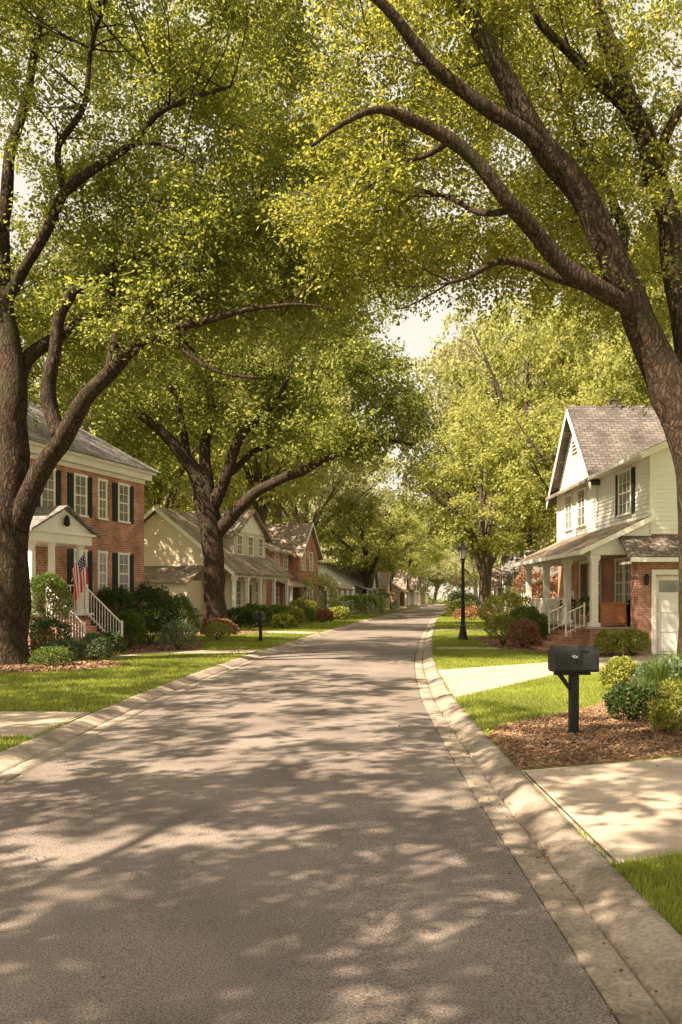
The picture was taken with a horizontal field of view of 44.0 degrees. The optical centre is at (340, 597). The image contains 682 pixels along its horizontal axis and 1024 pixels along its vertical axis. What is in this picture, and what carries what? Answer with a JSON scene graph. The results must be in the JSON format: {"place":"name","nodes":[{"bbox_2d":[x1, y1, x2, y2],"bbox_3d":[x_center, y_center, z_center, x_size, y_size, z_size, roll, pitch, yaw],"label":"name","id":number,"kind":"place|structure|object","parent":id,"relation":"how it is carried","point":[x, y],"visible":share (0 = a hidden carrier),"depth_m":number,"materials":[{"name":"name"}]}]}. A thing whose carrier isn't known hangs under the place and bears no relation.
{"place":"outdoors","nodes":[
{"label":"outdoors","id":0,"kind":"place"},
{"bbox_2d":[0,711,89,736],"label":"driveway","id":1,"kind":"structure","parent":0,"point":[12,723],"depth_m":10.89,"materials":[{"name":"concrete"}]},
{"bbox_2d":[0,652,248,711],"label":"grass","id":2,"kind":"structure","parent":0,"point":[103,679],"depth_m":16.01,"materials":[{"name":"plant"}]},
{"bbox_2d":[105,650,254,658],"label":"path","id":3,"kind":"structure","parent":0,"point":[203,652],"depth_m":24.63,"materials":[{"name":"concrete"}]},
{"bbox_2d":[0,602,617,1023],"bbox_3d":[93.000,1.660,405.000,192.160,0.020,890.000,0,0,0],"label":"road","id":4,"kind":"structure","parent":0,"point":[332,754],"depth_m":5.10,"materials":[{"name":"asphalt"}]},
{"bbox_2d":[0,599,681,935],"bbox_3d":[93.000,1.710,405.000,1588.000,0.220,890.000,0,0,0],"label":"ground","id":5,"kind":"structure","parent":0,"point":[389,611],"depth_m":13.15,"materials":[{"name":"plant"}]},
{"bbox_2d":[0,721,65,751],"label":"grass","id":6,"kind":"structure","parent":5,"relation":"on","point":[9,741],"depth_m":9.44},
{"bbox_2d":[0,659,128,673],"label":"mulch bed","id":7,"kind":"object","parent":5,"relation":"on","point":[65,670],"visible":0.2,"depth_m":18.96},
{"bbox_2d":[28,616,72,657],"bbox_3d":[-7.513,1.031,21.500,1.306,1.199,1.460,0,0,-17],"label":"shrub","id":8,"kind":"object","parent":7,"relation":"on","point":[45,623],"visible":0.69,"depth_m":21.23,"materials":[{"name":"plant"}]},
{"bbox_2d":[30,571,72,626],"bbox_3d":[-7.526,0.040,21.681,1.302,1.477,1.325,0,0,0],"label":"shrub","id":9,"kind":"object","parent":7,"relation":"on","point":[55,582],"visible":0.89,"depth_m":21.50,"materials":[{"name":"plant"}]},
{"bbox_2d":[27,645,76,665],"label":"shrub","id":10,"kind":"object","parent":7,"relation":"on","point":[37,653],"visible":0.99,"depth_m":19.41,"materials":[{"name":"plant"}]},
{"bbox_2d":[44,638,84,660],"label":"shrub","id":11,"kind":"object","parent":7,"relation":"on","point":[71,643],"visible":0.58,"depth_m":20.85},
{"bbox_2d":[27,400,159,658],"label":"brick house","id":12,"kind":"structure","parent":5,"relation":"on","point":[90,504],"depth_m":26.72,"materials":[{"name":"red brick"}]},
{"bbox_2d":[37,468,60,506],"bbox_3d":[-8.666,-3.210,24.994,0.090,1.340,1.240,0,0,19],"label":"window","id":13,"kind":"structure","parent":12,"relation":"in","point":[51,495],"depth_m":25.22,"materials":[{"name":"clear glass"}]},
{"bbox_2d":[71,553,87,599],"bbox_3d":[-7.265,-0.580,23.307,0.644,1.330,0.202,0,0,25],"label":"flag","id":14,"kind":"object","parent":12,"relation":"attached to","point":[80,574],"visible":1,"depth_m":23.26,"materials":[{"name":"multicoloured fabric"}]},
{"bbox_2d":[67,472,92,517],"bbox_3d":[-8.155,-3.210,26.462,0.090,1.340,1.240,0,0,19],"label":"window","id":15,"kind":"structure","parent":12,"relation":"in","point":[79,486],"depth_m":26.46,"materials":[{"name":"clear glass"}]},
{"bbox_2d":[67,548,92,594],"bbox_3d":[-8.155,-0.810,26.462,0.090,1.440,1.240,0,0,19],"label":"window","id":16,"kind":"structure","parent":12,"relation":"in","point":[71,553],"depth_m":26.22,"materials":[{"name":"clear glass"}]},
{"bbox_2d":[97,550,107,593],"bbox_3d":[-7.769,-0.810,27.540,0.090,1.440,0.560,0,0,19],"label":"window","id":17,"kind":"structure","parent":12,"relation":"in","point":[101,555],"depth_m":27.53,"materials":[{"name":"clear glass"}]},
{"bbox_2d":[97,478,108,520],"bbox_3d":[-7.769,-3.210,27.540,0.090,1.340,0.560,0,0,19],"label":"window","id":18,"kind":"structure","parent":12,"relation":"in","point":[101,483],"depth_m":27.53,"materials":[{"name":"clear glass"}]},
{"bbox_2d":[112,482,133,523],"bbox_3d":[-7.378,-3.210,28.682,0.090,1.340,1.240,0,0,19],"label":"window","id":19,"kind":"structure","parent":12,"relation":"in","point":[122,494],"depth_m":28.64,"materials":[{"name":"clear glass"}]},
{"bbox_2d":[112,552,133,594],"bbox_3d":[-7.378,-0.810,28.682,0.090,1.440,1.240,0,0,19],"label":"window","id":20,"kind":"structure","parent":12,"relation":"in","point":[122,563],"depth_m":28.67,"materials":[{"name":"clear glass"}]},
{"bbox_2d":[75,631,113,659],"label":"shrub","id":21,"kind":"object","parent":5,"relation":"on","point":[97,638],"visible":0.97,"depth_m":21.14,"materials":[{"name":"plant"}]},
{"bbox_2d":[19,289,211,515],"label":"tree","id":22,"kind":"object","parent":5,"relation":"on","point":[158,486],"visible":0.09,"depth_m":48.88,"materials":[{"name":"green plant"}]},
{"bbox_2d":[41,640,207,658],"bbox_3d":[-6.442,1.598,26.298,4.148,0.020,9.886,0,0,15],"label":"mulch bed","id":23,"kind":"object","parent":5,"relation":"on","point":[137,651],"visible":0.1,"depth_m":26.44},
{"bbox_2d":[89,631,129,656],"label":"shrub","id":24,"kind":"object","parent":23,"relation":"on","point":[121,644],"visible":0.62,"depth_m":22.48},
{"bbox_2d":[89,584,147,645],"bbox_3d":[-7.307,0.576,27.428,2.084,2.106,2.060,0,0,0],"label":"shrub","id":25,"kind":"object","parent":23,"relation":"on","point":[121,595],"visible":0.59,"depth_m":26.93,"materials":[{"name":"plant"}]},
{"bbox_2d":[106,607,148,648],"bbox_3d":[-6.627,0.950,26.201,1.262,1.357,1.294,0,0,0],"label":"shrub","id":26,"kind":"object","parent":23,"relation":"on","point":[124,615],"visible":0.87,"depth_m":26.02,"materials":[{"name":"plant"}]},
{"bbox_2d":[125,581,181,643],"bbox_3d":[-6.504,0.523,28.806,2.158,2.210,2.092,0,0,0],"label":"shrub","id":27,"kind":"object","parent":23,"relation":"on","point":[147,593],"visible":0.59,"depth_m":28.51,"materials":[{"name":"plant"}]},
{"bbox_2d":[146,593,202,640],"bbox_3d":[-6.035,0.704,30.314,2.075,1.852,2.132,0,0,-44],"label":"shrub","id":28,"kind":"object","parent":23,"relation":"on","point":[186,605],"visible":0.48,"depth_m":30.06,"materials":[{"name":"plant"}]},
{"bbox_2d":[157,619,197,648],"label":"shrub","id":29,"kind":"object","parent":23,"relation":"on","point":[174,625],"visible":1,"depth_m":25.67,"materials":[{"name":"plant"}]},
{"bbox_2d":[31,320,276,512],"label":"tree","id":30,"kind":"object","parent":5,"relation":"on","point":[216,469],"visible":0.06,"depth_m":58.06,"materials":[{"name":"green plant"}]},
{"bbox_2d":[0,0,414,665],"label":"tree","id":31,"kind":"object","parent":5,"relation":"on","point":[110,288],"visible":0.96,"depth_m":19.54,"materials":[{"name":"green plant"}]},
{"bbox_2d":[167,630,265,634],"bbox_3d":[-6.003,1.598,39.051,5.104,0.020,6.400,0,0,0],"label":"mulch bed","id":32,"kind":"object","parent":5,"relation":"on","point":[252,632],"visible":0.2,"depth_m":38.62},
{"bbox_2d":[56,153,478,630],"bbox_3d":[-3.261,-10.304,41.056,20.566,24.341,13.083,0,0,0],"label":"tree","id":33,"kind":"object","parent":32,"relation":"on","point":[278,400],"visible":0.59,"depth_m":39.03,"materials":[{"name":"green plant"}]},
{"bbox_2d":[203,621,232,640],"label":"shrub","id":34,"kind":"object","parent":5,"relation":"on","point":[212,625],"visible":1,"depth_m":31.32,"materials":[{"name":"plant"}]},
{"bbox_2d":[144,506,292,625],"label":"beige house","id":35,"kind":"structure","parent":5,"relation":"on","point":[173,557],"depth_m":47.80,"materials":[{"name":"paint"}]},
{"bbox_2d":[0,604,438,784],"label":"kerb","id":36,"kind":"structure","parent":5,"relation":"on","point":[22,758],"depth_m":11.64,"materials":[{"name":"concrete"}]},
{"bbox_2d":[200,618,239,635],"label":"shrub","id":37,"kind":"object","parent":5,"relation":"on","point":[232,626],"visible":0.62,"depth_m":33.78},
{"bbox_2d":[149,356,324,523],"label":"tree","id":38,"kind":"object","parent":5,"relation":"on","point":[281,499],"visible":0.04,"depth_m":74.51,"materials":[{"name":"green plant"}]},
{"bbox_2d":[227,606,256,626],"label":"shrub","id":39,"kind":"object","parent":5,"relation":"on","point":[240,612],"visible":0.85,"depth_m":44.19,"materials":[{"name":"plant"}]},
{"bbox_2d":[239,603,272,626],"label":"shrub","id":40,"kind":"object","parent":5,"relation":"on","point":[255,607],"visible":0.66,"depth_m":45.58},
{"bbox_2d":[151,242,375,523],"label":"tree","id":41,"kind":"object","parent":5,"relation":"on","point":[256,474],"visible":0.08,"depth_m":64.66,"materials":[{"name":"green plant"}]},
{"bbox_2d":[269,612,299,627],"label":"shrub","id":42,"kind":"object","parent":5,"relation":"on","point":[284,619],"visible":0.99,"depth_m":43.62,"materials":[{"name":"plant"}]},
{"bbox_2d":[264,523,323,606],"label":"brick house","id":43,"kind":"structure","parent":5,"relation":"on","point":[294,550],"depth_m":62.99,"materials":[{"name":"red"}]},
{"bbox_2d":[223,191,385,523],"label":"tree","id":44,"kind":"object","parent":5,"relation":"on","point":[319,478],"visible":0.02,"depth_m":83.12,"materials":[{"name":"green plant"}]},
{"bbox_2d":[245,446,382,560],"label":"tree","id":45,"kind":"object","parent":5,"relation":"on","point":[312,512],"visible":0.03,"depth_m":123.98,"materials":[{"name":"green plant"}]},
{"bbox_2d":[294,573,340,609],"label":"shrub","id":46,"kind":"object","parent":5,"relation":"on","point":[326,584],"visible":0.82,"depth_m":61.66,"materials":[{"name":"plant"}]},
{"bbox_2d":[244,415,390,556],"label":"tree","id":47,"kind":"object","parent":5,"relation":"on","point":[341,481],"visible":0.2,"depth_m":97.02,"materials":[{"name":"green plant"}]},
{"bbox_2d":[122,629,539,653],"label":"grass","id":48,"kind":"structure","parent":5,"relation":"on","point":[443,635],"depth_m":31.09,"materials":[{"name":"plant"}]},
{"bbox_2d":[318,577,354,613],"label":"house","id":49,"kind":"structure","parent":5,"relation":"on","point":[341,587],"depth_m":79.98,"materials":[{"name":"beige"}]},
{"bbox_2d":[318,562,378,611],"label":"house","id":50,"kind":"structure","parent":5,"relation":"on","point":[356,583],"depth_m":94.05,"materials":[{"name":"white"}]},
{"bbox_2d":[195,614,502,629],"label":"grass","id":51,"kind":"structure","parent":5,"relation":"on","point":[454,623],"depth_m":50.91,"materials":[{"name":"plant"}]},
{"bbox_2d":[332,594,368,615],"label":"shrub","id":52,"kind":"object","parent":5,"relation":"on","point":[344,598],"visible":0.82,"depth_m":73.44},
{"bbox_2d":[298,447,416,564],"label":"tree","id":53,"kind":"object","parent":5,"relation":"on","point":[389,494],"visible":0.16,"depth_m":146.22,"materials":[{"name":"green plant"}]},
{"bbox_2d":[316,489,420,606],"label":"tree","id":54,"kind":"object","parent":5,"relation":"on","point":[359,562],"visible":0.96,"depth_m":96.01,"materials":[{"name":"green plant"}]},
{"bbox_2d":[337,499,435,580],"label":"tree","id":55,"kind":"object","parent":5,"relation":"on","point":[425,529],"visible":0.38,"depth_m":119.45,"materials":[{"name":"green plant"}]},
{"bbox_2d":[376,571,401,609],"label":"house","id":56,"kind":"structure","parent":5,"relation":"on","point":[385,584],"depth_m":114.09,"materials":[{"name":"beige"}]},
{"bbox_2d":[360,501,448,577],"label":"tree","id":57,"kind":"object","parent":5,"relation":"on","point":[437,558],"visible":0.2,"depth_m":144.69,"materials":[{"name":"green plant"}]},
{"bbox_2d":[417,577,427,604],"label":"house","id":58,"kind":"structure","parent":5,"relation":"on","point":[423,591],"depth_m":184.93,"materials":[{"name":"beige"}]},
{"bbox_2d":[400,524,451,578],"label":"tree","id":59,"kind":"object","parent":5,"relation":"on","point":[435,552],"visible":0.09,"depth_m":180.48,"materials":[{"name":"green plant"}]},
{"bbox_2d":[318,535,551,601],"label":"woods","id":60,"kind":"object","parent":5,"relation":"on","point":[330,560],"depth_m":317.60,"materials":[{"name":"green plant"}]},
{"bbox_2d":[418,547,471,602],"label":"tree","id":61,"kind":"object","parent":5,"relation":"on","point":[437,585],"visible":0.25,"depth_m":257.97,"materials":[{"name":"green plant"}]},
{"bbox_2d":[457,540,467,639],"bbox_3d":[4.620,-0.300,32.000,0.420,3.800,0.420,0,0,0],"label":"street lamp","id":62,"kind":"object","parent":5,"relation":"on","point":[462,549],"visible":0.98,"depth_m":31.94,"materials":[{"name":"black metal"}]},
{"bbox_2d":[433,535,499,603],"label":"tree","id":63,"kind":"object","parent":5,"relation":"on","point":[472,574],"visible":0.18,"depth_m":223.99,"materials":[{"name":"green plant"}]},
{"bbox_2d":[385,396,558,616],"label":"tree","id":64,"kind":"object","parent":5,"relation":"on","point":[480,546],"visible":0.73,"depth_m":66.38,"materials":[{"name":"green plant"}]},
{"bbox_2d":[385,298,562,606],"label":"tree","id":65,"kind":"object","parent":5,"relation":"on","point":[446,357],"visible":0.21,"depth_m":88.13,"materials":[{"name":"green plant"}]},
{"bbox_2d":[421,449,534,595],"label":"tree","id":66,"kind":"object","parent":5,"relation":"on","point":[492,559],"visible":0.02,"depth_m":103.71,"materials":[{"name":"green plant"}]},
{"bbox_2d":[407,426,550,612],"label":"tree","id":67,"kind":"object","parent":5,"relation":"on","point":[432,507],"visible":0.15,"depth_m":82.72,"materials":[{"name":"green plant"}]},
{"bbox_2d":[431,647,547,669],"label":"grass","id":68,"kind":"structure","parent":5,"relation":"on","point":[445,659],"depth_m":21.88,"materials":[{"name":"plant"}]},
{"bbox_2d":[491,556,524,614],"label":"house","id":69,"kind":"structure","parent":5,"relation":"on","point":[509,573],"depth_m":79.57,"materials":[{"name":"white"}]},
{"bbox_2d":[430,283,601,555],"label":"tree","id":70,"kind":"object","parent":5,"relation":"on","point":[453,387],"visible":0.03,"depth_m":107.44,"materials":[{"name":"green plant"}]},
{"bbox_2d":[438,280,609,549],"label":"tree","id":71,"kind":"object","parent":5,"relation":"on","point":[535,348],"visible":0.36,"depth_m":73.22,"materials":[{"name":"green plant"}]},
{"bbox_2d":[509,566,551,609],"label":"shrub","id":72,"kind":"object","parent":5,"relation":"on","point":[536,575],"visible":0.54,"depth_m":55.74,"materials":[{"name":"plant"}]},
{"bbox_2d":[518,550,557,609],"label":"brick house","id":73,"kind":"structure","parent":5,"relation":"on","point":[553,572],"depth_m":62.12,"materials":[{"name":"brown"}]},
{"bbox_2d":[468,263,623,461],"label":"tree","id":74,"kind":"object","parent":5,"relation":"on","point":[516,373],"visible":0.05,"depth_m":78.94,"materials":[{"name":"green plant"}]},
{"bbox_2d":[415,608,681,1023],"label":"kerb","id":75,"kind":"structure","parent":5,"relation":"on","point":[623,916],"depth_m":4.85,"materials":[{"name":"concrete"}]},
{"bbox_2d":[484,367,616,551],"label":"tree","id":76,"kind":"object","parent":5,"relation":"on","point":[537,485],"visible":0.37,"depth_m":60.51,"materials":[{"name":"green plant"}]},
{"bbox_2d":[471,636,630,655],"bbox_3d":[6.224,1.598,28.531,2.903,0.020,11.659,0,0,-8],"label":"mulch bed","id":77,"kind":"object","parent":5,"relation":"on","point":[531,648],"depth_m":26.97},
{"bbox_2d":[484,612,518,645],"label":"shrub","id":78,"kind":"object","parent":77,"relation":"on","point":[499,619],"visible":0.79,"depth_m":27.75,"materials":[{"name":"plant"}]},
{"bbox_2d":[475,589,532,635],"bbox_3d":[6.356,0.633,32.511,2.184,1.994,2.179,0,0,31],"label":"shrub","id":79,"kind":"object","parent":77,"relation":"on","point":[498,600],"visible":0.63,"depth_m":32.23,"materials":[{"name":"plant"}]},
{"bbox_2d":[505,617,540,646],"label":"shrub","id":80,"kind":"object","parent":77,"relation":"on","point":[521,624],"visible":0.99,"depth_m":26.42,"materials":[{"name":"plant"}]},
{"bbox_2d":[513,607,551,644],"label":"shrub","id":81,"kind":"object","parent":77,"relation":"on","point":[534,615],"visible":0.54,"depth_m":28.04,"materials":[{"name":"plant"}]},
{"bbox_2d":[487,342,630,537],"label":"tree","id":82,"kind":"object","parent":5,"relation":"on","point":[559,375],"visible":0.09,"depth_m":72.07,"materials":[{"name":"green plant"}]},
{"bbox_2d":[439,672,681,756],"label":"grass","id":83,"kind":"structure","parent":5,"relation":"on","point":[594,689],"depth_m":13.07,"materials":[{"name":"plant"}]},
{"bbox_2d":[488,682,681,768],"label":"mulch bed","id":84,"kind":"object","parent":5,"relation":"on","point":[602,760],"visible":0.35,"depth_m":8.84,"materials":[{"name":"wood"}]},
{"bbox_2d":[221,0,681,657],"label":"tree","id":85,"kind":"object","parent":84,"relation":"on","point":[489,82],"visible":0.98,"depth_m":15.84,"materials":[{"name":"green plant"}]},
{"bbox_2d":[548,645,598,734],"bbox_3d":[2.698,1.096,9.794,0.523,1.104,0.268,0,0,-6],"label":"mailbox","id":86,"kind":"object","parent":84,"relation":"on","point":[573,663],"visible":0.96,"depth_m":9.72,"materials":[{"name":"black paint"}]},
{"bbox_2d":[602,681,655,719],"bbox_3d":[3.747,1.350,10.893,0.731,0.561,0.734,0,0,0],"label":"shrub","id":87,"kind":"object","parent":84,"relation":"on","point":[619,693],"visible":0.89,"depth_m":10.74,"materials":[{"name":"plant"}]},
{"bbox_2d":[627,655,681,682],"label":"shrub","id":88,"kind":"object","parent":84,"relation":"on","point":[672,662],"visible":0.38,"depth_m":13.32,"materials":[{"name":"plant"}]},
{"bbox_2d":[629,651,681,690],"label":"ornamental grass","id":89,"kind":"object","parent":84,"relation":"on","point":[659,673],"depth_m":12.92,"materials":[{"name":"plant"}]},
{"bbox_2d":[645,677,681,732],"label":"shrub","id":90,"kind":"object","parent":84,"relation":"on","point":[669,692],"visible":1,"depth_m":9.63,"materials":[{"name":"plant"}]},
{"bbox_2d":[511,395,678,653],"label":"white house","id":91,"kind":"structure","parent":5,"relation":"on","point":[612,494],"depth_m":27.27,"materials":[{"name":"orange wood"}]},
{"bbox_2d":[563,492,572,531],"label":"window","id":92,"kind":"structure","parent":91,"relation":"in","point":[567,498],"depth_m":33.24,"materials":[{"name":"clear glass"}]},
{"bbox_2d":[576,486,585,527],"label":"window","id":93,"kind":"structure","parent":91,"relation":"in","point":[581,493],"depth_m":31.44,"materials":[{"name":"clear glass"}]},
{"bbox_2d":[579,560,589,614],"bbox_3d":[8.950,-0.260,31.100,0.100,2.220,1.240,0,0,0],"label":"door","id":94,"kind":"structure","parent":91,"relation":"in","point":[584,566],"depth_m":31.11,"materials":[{"name":"white paint"}]},
{"bbox_2d":[598,602,627,626],"bbox_3d":[7.950,0.495,24.850,0.840,0.710,0.520,0,0,0],"label":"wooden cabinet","id":95,"kind":"object","parent":91,"relation":"on","point":[612,613],"visible":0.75,"depth_m":24.61,"materials":[{"name":"brown wood"}]},
{"bbox_2d":[614,557,623,602],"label":"window","id":96,"kind":"structure","parent":91,"relation":"in","point":[619,569],"depth_m":27.24,"materials":[{"name":"clear glass"}]},
{"bbox_2d":[615,467,634,517],"bbox_3d":[8.935,-3.310,26.650,0.090,1.440,1.780,0,0,0],"label":"window","id":97,"kind":"structure","parent":91,"relation":"in","point":[625,479],"depth_m":26.59,"materials":[{"name":"clear glass"}]},
{"bbox_2d":[623,557,630,602],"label":"window","id":98,"kind":"structure","parent":91,"relation":"in","point":[627,567],"depth_m":26.49,"materials":[{"name":"clear glass"}]},
{"bbox_2d":[656,575,678,653],"bbox_3d":[10.750,0.480,24.045,3.680,2.240,0.070,0,0,0],"label":"garage door","id":99,"kind":"structure","parent":91,"relation":"in","point":[667,614],"depth_m":24.01,"materials":[{"name":"white paint"}]},
{"bbox_2d":[593,629,628,656],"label":"shrub","id":100,"kind":"object","parent":5,"relation":"on","point":[621,645],"visible":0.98,"depth_m":22.77,"materials":[{"name":"plant"}]},
{"bbox_2d":[552,204,681,417],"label":"tree","id":101,"kind":"object","parent":5,"relation":"on","point":[586,375],"depth_m":67.28,"materials":[{"name":"green plant"}]},
{"bbox_2d":[596,655,640,686],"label":"shrub","id":102,"kind":"object","parent":5,"relation":"on","point":[614,664],"visible":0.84,"depth_m":14.25,"materials":[{"name":"plant"}]},
{"bbox_2d":[578,254,673,405],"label":"tree","id":103,"kind":"object","parent":5,"relation":"on","point":[614,368],"visible":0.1,"depth_m":44.91,"materials":[{"name":"green plant"}]},
{"bbox_2d":[575,827,681,936],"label":"grass","id":104,"kind":"structure","parent":5,"relation":"on","point":[673,860],"depth_m":4.76,"materials":[{"name":"plant"}]},
{"bbox_2d":[584,281,673,405],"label":"tree","id":105,"kind":"object","parent":5,"relation":"on","point":[602,363],"depth_m":55.56,"materials":[{"name":"green plant"}]},
{"bbox_2d":[614,627,651,655],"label":"shrub","id":106,"kind":"object","parent":5,"relation":"on","point":[638,635],"visible":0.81,"depth_m":23.06,"materials":[{"name":"plant"}]},
{"bbox_2d":[0,0,681,598],"label":"sky","id":107,"kind":"structure","parent":0,"point":[413,330],"materials":[{"name":"white"}]},
{"bbox_2d":[385,569,409,607],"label":"house","id":108,"kind":"structure","parent":0,"point":[400,583],"depth_m":133.93,"materials":[{"name":"beige brick"}]},
{"bbox_2d":[407,573,419,606],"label":"house","id":109,"kind":"structure","parent":0,"point":[413,593],"depth_m":155.90,"materials":[{"name":"white"}]},
{"bbox_2d":[438,654,674,697],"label":"driveway","id":110,"kind":"structure","parent":0,"point":[465,681],"depth_m":17.57,"materials":[{"name":"concrete"}]},
{"bbox_2d":[521,757,681,863],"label":"driveway","id":111,"kind":"structure","parent":0,"point":[636,810],"depth_m":6.62,"materials":[{"name":"concrete"}]},
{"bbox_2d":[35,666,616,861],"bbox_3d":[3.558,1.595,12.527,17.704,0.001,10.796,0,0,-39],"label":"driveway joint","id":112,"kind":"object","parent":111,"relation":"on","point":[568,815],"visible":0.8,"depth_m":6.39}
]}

